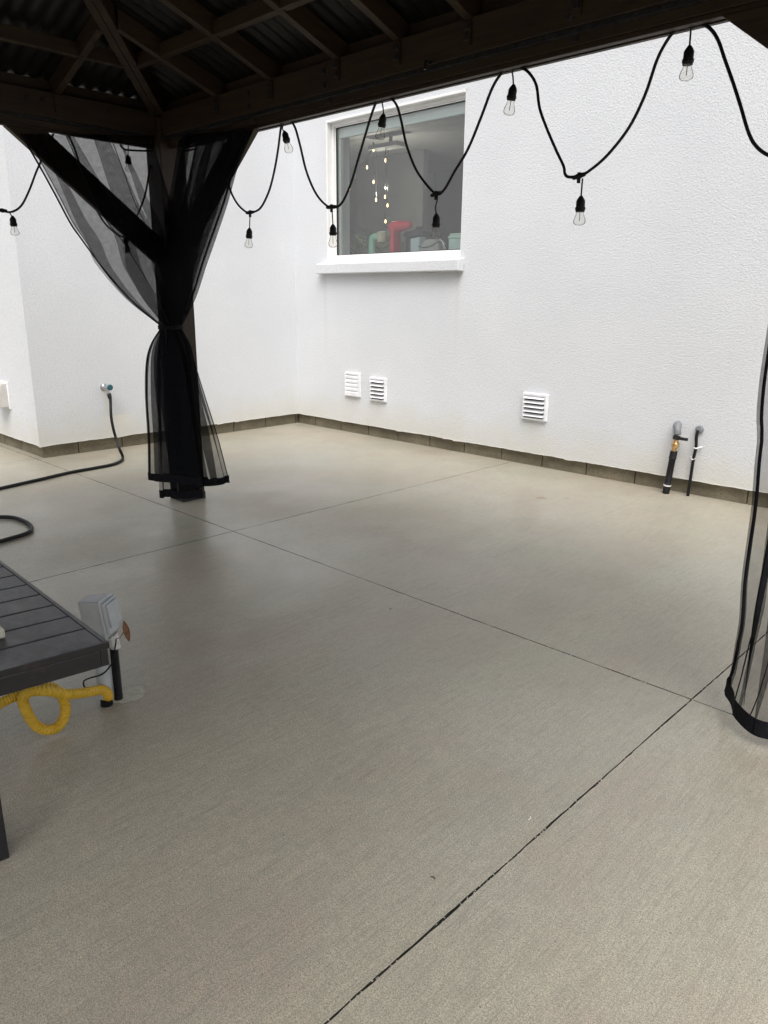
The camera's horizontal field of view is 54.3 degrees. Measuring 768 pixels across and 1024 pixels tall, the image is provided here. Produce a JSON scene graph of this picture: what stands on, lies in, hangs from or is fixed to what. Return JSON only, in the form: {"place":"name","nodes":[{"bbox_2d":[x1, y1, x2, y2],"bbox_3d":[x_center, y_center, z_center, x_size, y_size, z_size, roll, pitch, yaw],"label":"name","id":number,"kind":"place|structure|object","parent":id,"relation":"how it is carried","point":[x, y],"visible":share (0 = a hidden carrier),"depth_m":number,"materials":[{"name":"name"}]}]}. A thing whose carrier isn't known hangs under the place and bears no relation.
{"place":"outdoors","nodes":[
{"label":"outdoors","id":0,"kind":"place"},
{"bbox_2d":[0,626,4,638],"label":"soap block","id":1,"kind":"object","parent":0,"point":[2,632],"depth_m":1.91,"materials":[{"name":"white"}]},
{"bbox_2d":[350,244,368,253],"bbox_3d":[-0.396,-2.680,8.165,1.164,0.434,0.532,15,22,42],"label":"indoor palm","id":2,"kind":"object","parent":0,"point":[359,251],"visible":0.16,"depth_m":8.01,"materials":[{"name":"green plant"}]},
{"bbox_2d":[0,418,767,1023],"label":"patio","id":3,"kind":"structure","parent":0,"point":[296,776],"depth_m":2.26,"materials":[{"name":"concrete"}]},
{"bbox_2d":[0,560,109,860],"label":"patio table","id":4,"kind":"object","parent":3,"relation":"on","point":[46,639],"visible":1,"depth_m":1.90,"materials":[{"name":"grey wood"}]},
{"bbox_2d":[0,682,112,734],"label":"gas hose","id":5,"kind":"object","parent":3,"relation":"on","point":[63,696],"visible":0.98,"depth_m":2.29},
{"bbox_2d":[0,393,123,543],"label":"garden hose","id":6,"kind":"object","parent":3,"relation":"on","point":[27,523],"visible":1,"depth_m":5.55,"materials":[{"name":"black rubber"}]},
{"bbox_2d":[78,591,144,707],"bbox_3d":[-0.914,0.453,2.497,0.202,0.387,0.114,-8,18,-28],"label":"outlet box","id":7,"kind":"object","parent":3,"relation":"on","point":[100,614],"visible":0.94,"depth_m":2.47,"materials":[{"name":"grey plastic"}]},
{"bbox_2d":[116,620,129,640],"bbox_3d":[-0.869,0.400,2.493,0.005,0.085,0.051,15,22,42],"label":"dry leaf","id":8,"kind":"object","parent":7,"relation":"attached to","point":[126,630],"visible":1,"depth_m":2.50,"materials":[{"name":"brown plant"}]},
{"bbox_2d":[0,22,767,507],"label":"house","id":9,"kind":"structure","parent":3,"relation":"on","point":[624,326],"depth_m":6.03,"materials":[{"name":"paint"}]},
{"bbox_2d":[0,381,10,408],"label":"hooded vent","id":10,"kind":"object","parent":9,"relation":"attached to","point":[5,402],"visible":1,"depth_m":6.48,"materials":[{"name":"plastic"}]},
{"bbox_2d":[100,383,112,393],"bbox_3d":[-2.405,-1.072,6.500,0.118,0.086,0.068,15,22,42],"label":"outdoor faucet","id":11,"kind":"object","parent":9,"relation":"attached to","point":[105,387],"visible":1,"depth_m":6.49,"materials":[{"name":"metal"}]},
{"bbox_2d":[344,371,360,396],"bbox_3d":[-0.313,-1.271,7.458,0.220,0.242,0.029,15,22,42],"label":"wall vent","id":12,"kind":"object","parent":9,"relation":"attached to","point":[352,382],"depth_m":7.44,"materials":[{"name":"white plastic"}]},
{"bbox_2d":[369,231,386,252],"bbox_3d":[-0.064,-2.542,7.530,0.232,0.521,0.100,15,22,42],"label":"faucet","id":13,"kind":"object","parent":9,"relation":"on","point":[379,236],"visible":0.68,"depth_m":7.46,"materials":[{"name":"green plastic"}]},
{"bbox_2d":[350,134,405,222],"bbox_3d":[-0.111,-4.161,9.421,0.890,1.017,0.170,15,22,42],"label":"pendant cluster","id":14,"kind":"object","parent":9,"relation":"hanging from","point":[390,144],"visible":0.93,"depth_m":9.19,"materials":[{"name":"silver metal"}]},
{"bbox_2d":[369,376,386,401],"bbox_3d":[-0.062,-1.182,7.221,0.224,0.233,0.041,15,22,42],"label":"wall vent","id":15,"kind":"object","parent":9,"relation":"attached to","point":[377,388],"depth_m":7.21,"materials":[{"name":"white plastic"}]},
{"bbox_2d":[316,89,466,273],"bbox_3d":[0.103,-2.880,6.767,1.800,1.377,0.375,15,22,42],"label":"window","id":16,"kind":"structure","parent":9,"relation":"in","point":[339,130],"depth_m":6.90,"materials":[{"name":"white plastic"}]},
{"bbox_2d":[350,221,440,253],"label":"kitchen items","id":17,"kind":"object","parent":9,"relation":"in","point":[380,249],"visible":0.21,"depth_m":9.75,"materials":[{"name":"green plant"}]},
{"bbox_2d":[387,221,412,251],"bbox_3d":[0.182,-2.517,7.290,0.376,0.609,0.220,15,22,42],"label":"stand mixer","id":18,"kind":"object","parent":9,"relation":"on","point":[395,228],"visible":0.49,"depth_m":7.27,"materials":[{"name":"red metal"}]},
{"bbox_2d":[403,226,433,250],"bbox_3d":[0.335,-2.485,7.289,0.297,0.551,0.300,15,22,42],"label":"stand mixer","id":19,"kind":"object","parent":9,"relation":"on","point":[416,232],"visible":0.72,"depth_m":7.15,"materials":[{"name":"black metal"}]},
{"bbox_2d":[411,237,425,250],"bbox_3d":[0.322,-2.380,7.129,0.115,0.438,0.100,15,22,42],"label":"plastic jug","id":20,"kind":"object","parent":9,"relation":"on","point":[416,242],"visible":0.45,"depth_m":7.04,"materials":[{"name":"grey"}]},
{"bbox_2d":[421,238,446,250],"bbox_3d":[0.495,-2.331,6.991,0.350,0.422,0.169,15,22,42],"label":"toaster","id":21,"kind":"object","parent":9,"relation":"on","point":[436,246],"visible":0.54,"depth_m":6.92,"materials":[{"name":"metal"}]},
{"bbox_2d":[448,233,460,248],"bbox_3d":[0.689,-2.294,6.812,0.172,0.451,0.152,15,22,42],"label":"storage tub","id":22,"kind":"object","parent":9,"relation":"on","point":[454,240],"visible":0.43,"depth_m":6.73,"materials":[{"name":"teal plastic"}]},
{"bbox_2d":[521,392,548,421],"bbox_3d":[1.212,-0.847,6.034,0.236,0.223,0.041,15,22,42],"label":"wall vent","id":23,"kind":"object","parent":9,"relation":"attached to","point":[535,406],"depth_m":6.02,"materials":[{"name":"white plastic"}]},
{"bbox_2d":[662,421,687,493],"bbox_3d":[2.065,-0.374,5.266,0.141,0.515,0.106,15,22,42],"label":"gas riser","id":24,"kind":"object","parent":9,"relation":"attached to","point":[676,438],"visible":1,"depth_m":5.24,"materials":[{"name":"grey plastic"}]},
{"bbox_2d":[686,425,703,495],"bbox_3d":[2.159,-0.352,5.211,0.078,0.501,0.050,15,22,42],"label":"wall conduit","id":25,"kind":"object","parent":9,"relation":"attached to","point":[699,429],"depth_m":5.19,"materials":[{"name":"grey plastic"}]},
{"bbox_2d":[0,0,767,501],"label":"gazebo","id":26,"kind":"object","parent":3,"relation":"on","point":[158,78],"visible":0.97,"depth_m":3.54,"materials":[{"name":"brown wood"}]},
{"bbox_2d":[0,133,150,252],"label":"string light","id":27,"kind":"object","parent":26,"relation":"hanging from","point":[13,222],"visible":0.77,"depth_m":4.35,"materials":[{"name":"black plastic"}]},
{"bbox_2d":[20,134,201,484],"bbox_3d":[-1.558,-1.154,4.368,0.804,1.979,0.751,-5,17,-18],"label":"mosquito curtain","id":28,"kind":"object","parent":26,"relation":"hanging from","point":[172,454],"visible":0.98,"depth_m":4.50,"materials":[{"name":"black fabric"}]},
{"bbox_2d":[159,131,252,498],"bbox_3d":[-1.116,-1.095,4.328,0.992,2.099,0.374,15,22,42],"label":"mosquito curtain","id":29,"kind":"object","parent":26,"relation":"hanging from","point":[205,169],"visible":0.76,"depth_m":4.35,"materials":[{"name":"black fabric"}]},
{"bbox_2d":[231,23,767,247],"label":"string light","id":30,"kind":"object","parent":26,"relation":"hanging from","point":[688,58],"visible":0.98,"depth_m":2.87,"materials":[{"name":"black plastic"}]},
{"bbox_2d":[724,347,767,738],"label":"mosquito curtain","id":31,"kind":"object","parent":26,"relation":"hanging from","point":[749,723],"visible":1,"depth_m":2.24,"materials":[{"name":"black fabric"}]},
{"bbox_2d":[88,485,766,1020],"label":"joint grit","id":32,"kind":"object","parent":3,"relation":"on","point":[540,833],"visible":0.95,"depth_m":1.95,"materials":[{"name":"black"}]}
]}

